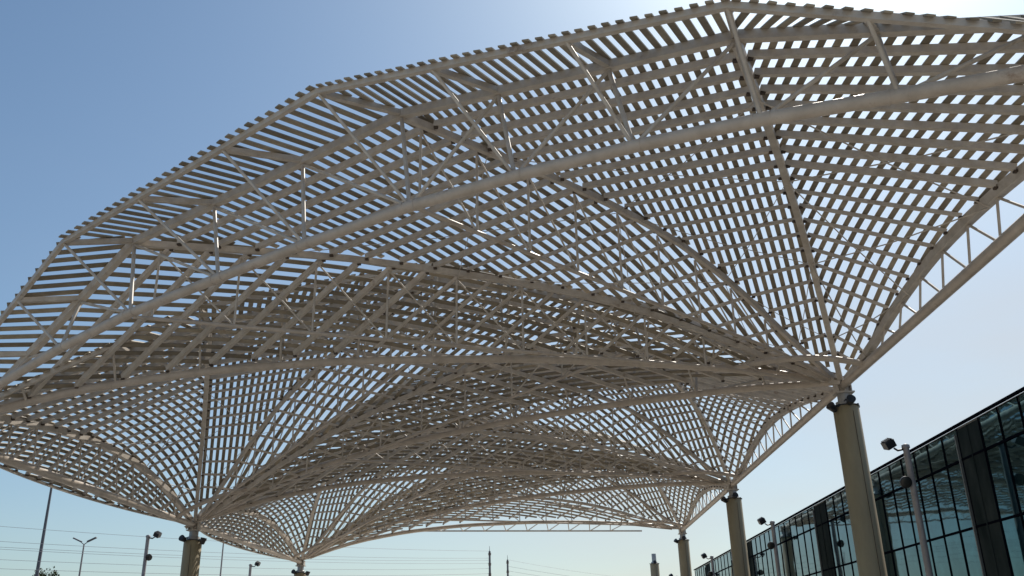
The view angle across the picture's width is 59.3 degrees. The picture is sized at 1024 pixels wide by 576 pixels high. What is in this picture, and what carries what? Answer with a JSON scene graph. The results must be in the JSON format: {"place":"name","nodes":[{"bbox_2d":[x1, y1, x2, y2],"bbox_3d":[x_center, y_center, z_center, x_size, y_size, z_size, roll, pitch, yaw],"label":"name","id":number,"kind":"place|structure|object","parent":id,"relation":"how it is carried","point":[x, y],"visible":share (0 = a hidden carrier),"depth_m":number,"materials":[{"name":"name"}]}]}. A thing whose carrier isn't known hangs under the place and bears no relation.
{"place":"outdoors","nodes":[
{"label":"outdoors","id":0,"kind":"place"},
{"bbox_2d":[0,0,1023,575],"label":"sky","id":1,"kind":"structure","parent":0,"point":[100,99],"materials":[{"name":"blue"}]},
{"bbox_2d":[649,554,659,575],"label":"round column","id":2,"kind":"structure","parent":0,"point":[654,569],"depth_m":85.44,"materials":[{"name":"paint"}]},
{"label":"ground","id":3,"kind":"structure","parent":0,"visible":0},
{"bbox_2d":[694,387,1023,575],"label":"glass building","id":4,"kind":"structure","parent":3,"relation":"on","point":[969,477],"depth_m":32.00,"materials":[{"name":"glass"}]},
{"bbox_2d":[695,566,704,575],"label":"window","id":5,"kind":"structure","parent":4,"relation":"in","point":[697,571],"depth_m":82.74,"materials":[{"name":"teal glass"}]},
{"bbox_2d":[709,551,732,572],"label":"window","id":6,"kind":"structure","parent":4,"relation":"in","point":[723,559],"depth_m":72.13,"materials":[{"name":"teal glass"}]},
{"bbox_2d":[715,566,733,575],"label":"window","id":7,"kind":"structure","parent":4,"relation":"in","point":[720,573],"depth_m":70.67,"materials":[{"name":"teal glass"}]},
{"bbox_2d":[751,507,814,554],"bbox_3d":[16.148,14.846,54.227,0.038,1.020,15.820,-2,-22,2],"label":"window","id":8,"kind":"structure","parent":4,"relation":"in","point":[804,514],"depth_m":52.36,"materials":[{"name":"teal glass"}]},
{"bbox_2d":[753,529,820,575],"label":"window","id":9,"kind":"structure","parent":4,"relation":"in","point":[811,565],"depth_m":51.25,"materials":[{"name":"teal glass"}]},
{"bbox_2d":[825,430,958,519],"bbox_3d":[15.441,8.201,37.675,0.037,1.020,15.720,-2,-22,2],"label":"window","id":10,"kind":"structure","parent":4,"relation":"in","point":[935,451],"depth_m":34.30,"materials":[{"name":"blue glass"}]},
{"bbox_2d":[829,463,972,565],"bbox_3d":[15.477,9.718,37.065,0.039,2.130,15.720,-2,-22,2],"label":"window","id":11,"kind":"structure","parent":4,"relation":"in","point":[941,481],"depth_m":34.17,"materials":[{"name":"blue glass"}]},
{"bbox_2d":[835,529,982,575],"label":"window","id":12,"kind":"structure","parent":4,"relation":"in","point":[953,542],"depth_m":32.12,"materials":[{"name":"blue glass"}]},
{"bbox_2d":[979,393,1023,447],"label":"window","id":13,"kind":"structure","parent":4,"relation":"in","point":[1011,422],"depth_m":27.43,"materials":[{"name":"teal glass"}]},
{"bbox_2d":[986,434,1023,517],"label":"window","id":14,"kind":"structure","parent":4,"relation":"in","point":[997,458],"depth_m":27.25,"materials":[{"name":"teal glass"}]},
{"bbox_2d":[1001,515,1023,575],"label":"window","id":15,"kind":"structure","parent":4,"relation":"in","point":[1012,528],"depth_m":26.97,"materials":[{"name":"teal glass"}]},
{"label":"road","id":16,"kind":"structure","parent":0,"visible":0},
{"bbox_2d":[35,484,52,575],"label":"light mast","id":17,"kind":"object","parent":16,"relation":"on","point":[42,541],"visible":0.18,"depth_m":79.14,"materials":[{"name":"grey metal"}]},
{"bbox_2d":[32,566,59,575],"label":"tree","id":18,"kind":"object","parent":16,"relation":"on","point":[41,573],"visible":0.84,"depth_m":96.42,"materials":[{"name":"green plant"}]},
{"bbox_2d":[73,537,96,575],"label":"street light","id":19,"kind":"object","parent":16,"relation":"on","point":[83,551],"visible":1,"depth_m":88.52,"materials":[{"name":"grey paint"}]},
{"bbox_2d":[220,543,223,575],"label":"light mast","id":20,"kind":"object","parent":16,"relation":"on","point":[221,558],"depth_m":97.37,"materials":[{"name":"grey metal"}]},
{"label":"pavement","id":21,"kind":"structure","parent":0,"visible":0},
{"bbox_2d":[141,531,161,575],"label":"lamp post","id":22,"kind":"object","parent":21,"relation":"on","point":[147,556],"visible":1,"depth_m":53.82,"materials":[{"name":"grey metal"}]},
{"bbox_2d":[180,530,201,575],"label":"round column","id":23,"kind":"structure","parent":21,"relation":"on","point":[191,556],"depth_m":42.70,"materials":[{"name":"paint"}]},
{"bbox_2d":[179,535,187,541],"bbox_3d":[-15.645,11.908,42.762,0.340,0.327,0.357,-10,-23,20],"label":"spotlight","id":24,"kind":"object","parent":23,"relation":"attached to","point":[182,538],"visible":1,"depth_m":42.67,"materials":[{"name":"black plastic"}]},
{"bbox_2d":[198,537,206,544],"bbox_3d":[-14.758,12.087,42.977,0.331,0.347,0.340,-10,-23,20],"label":"spotlight","id":25,"kind":"object","parent":23,"relation":"attached to","point":[202,540],"visible":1,"depth_m":42.88,"materials":[{"name":"black plastic"}]},
{"bbox_2d":[248,561,260,575],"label":"lamp post","id":26,"kind":"object","parent":21,"relation":"on","point":[257,563],"visible":1,"depth_m":72.61,"materials":[{"name":"grey metal"}]},
{"bbox_2d":[294,566,305,575],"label":"round column","id":27,"kind":"structure","parent":21,"relation":"on","point":[301,571],"depth_m":61.58,"materials":[{"name":"paint"}]},
{"bbox_2d":[488,546,490,575],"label":"power pole","id":28,"kind":"object","parent":21,"relation":"on","point":[489,554],"visible":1,"depth_m":91.28,"materials":[{"name":"grey metal"}]},
{"bbox_2d":[0,541,384,557],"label":"power line","id":29,"kind":"object","parent":28,"relation":"attached to","point":[171,550],"visible":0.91,"depth_m":66.49,"materials":[{"name":"metal"}]},
{"bbox_2d":[1,526,456,550],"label":"power line","id":30,"kind":"object","parent":28,"relation":"attached to","point":[206,540],"visible":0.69,"depth_m":66.48,"materials":[{"name":"metal"}]},
{"bbox_2d":[17,569,461,575],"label":"power line","id":31,"kind":"object","parent":28,"relation":"attached to","point":[214,574],"visible":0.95,"depth_m":69.54,"materials":[{"name":"metal"}]},
{"bbox_2d":[5,547,476,560],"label":"power line","id":32,"kind":"object","parent":28,"relation":"attached to","point":[278,558],"visible":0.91,"depth_m":76.75,"materials":[{"name":"metal"}]},
{"bbox_2d":[3,549,481,563],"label":"power line","id":33,"kind":"object","parent":28,"relation":"attached to","point":[291,561],"visible":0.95,"depth_m":78.13,"materials":[{"name":"metal"}]},
{"bbox_2d":[0,559,488,569],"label":"power line","id":34,"kind":"object","parent":28,"relation":"attached to","point":[276,568],"visible":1,"depth_m":78.42,"materials":[{"name":"metal"}]},
{"bbox_2d":[506,555,508,575],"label":"power pole","id":35,"kind":"object","parent":21,"relation":"on","point":[507,563],"visible":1,"depth_m":100.65,"materials":[{"name":"grey metal"}]},
{"bbox_2d":[678,534,691,575],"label":"round column","id":36,"kind":"structure","parent":21,"relation":"on","point":[684,557],"depth_m":66.59,"materials":[{"name":"paint"}]},
{"bbox_2d":[701,553,714,575],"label":"lamp post","id":37,"kind":"object","parent":21,"relation":"on","point":[704,556],"visible":1,"depth_m":67.72,"materials":[{"name":"grey metal"}]},
{"bbox_2d":[726,490,749,575],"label":"round column","id":38,"kind":"structure","parent":21,"relation":"on","point":[738,544],"depth_m":47.77,"materials":[{"name":"paint"}]},
{"bbox_2d":[721,496,728,502],"bbox_3d":[11.449,11.411,48.482,0.372,0.360,0.340,10,-25,-26],"label":"spotlight","id":39,"kind":"object","parent":38,"relation":"attached to","point":[724,499],"visible":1,"depth_m":48.39,"materials":[{"name":"black plastic"}]},
{"bbox_2d":[731,492,737,498],"bbox_3d":[11.974,11.141,48.274,0.340,0.327,0.357,-2,-22,2],"label":"spotlight","id":40,"kind":"object","parent":38,"relation":"attached to","point":[735,495],"visible":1,"depth_m":48.16,"materials":[{"name":"black plastic"}]},
{"bbox_2d":[757,517,780,575],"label":"lamp post","id":41,"kind":"object","parent":21,"relation":"on","point":[762,521],"visible":1,"depth_m":48.85,"materials":[{"name":"grey metal"}]},
{"bbox_2d":[833,392,887,575],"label":"round column","id":42,"kind":"structure","parent":21,"relation":"on","point":[868,546],"depth_m":28.93,"materials":[{"name":"paint"}]},
{"bbox_2d":[0,0,1023,566],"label":"shade canopy","id":43,"kind":"object","parent":42,"relation":"on","point":[778,382],"visible":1,"depth_m":26.12,"materials":[{"name":"metal"}]},
{"bbox_2d":[826,402,838,412],"bbox_3d":[10.657,3.966,29.936,0.372,0.360,0.340,10,-25,-26],"label":"spotlight","id":44,"kind":"object","parent":42,"relation":"attached to","point":[831,407],"visible":1,"depth_m":29.84,"materials":[{"name":"black plastic"}]},
{"bbox_2d":[844,394,855,404],"bbox_3d":[11.182,3.696,29.729,0.340,0.327,0.357,-2,-22,2],"label":"spotlight","id":45,"kind":"object","parent":42,"relation":"attached to","point":[850,399],"visible":1,"depth_m":29.63,"materials":[{"name":"black plastic"}]},
{"bbox_2d":[880,438,932,575],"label":"lamp post","id":46,"kind":"object","parent":21,"relation":"on","point":[908,481],"visible":1,"depth_m":30.22,"materials":[{"name":"grey metal"}]}
]}

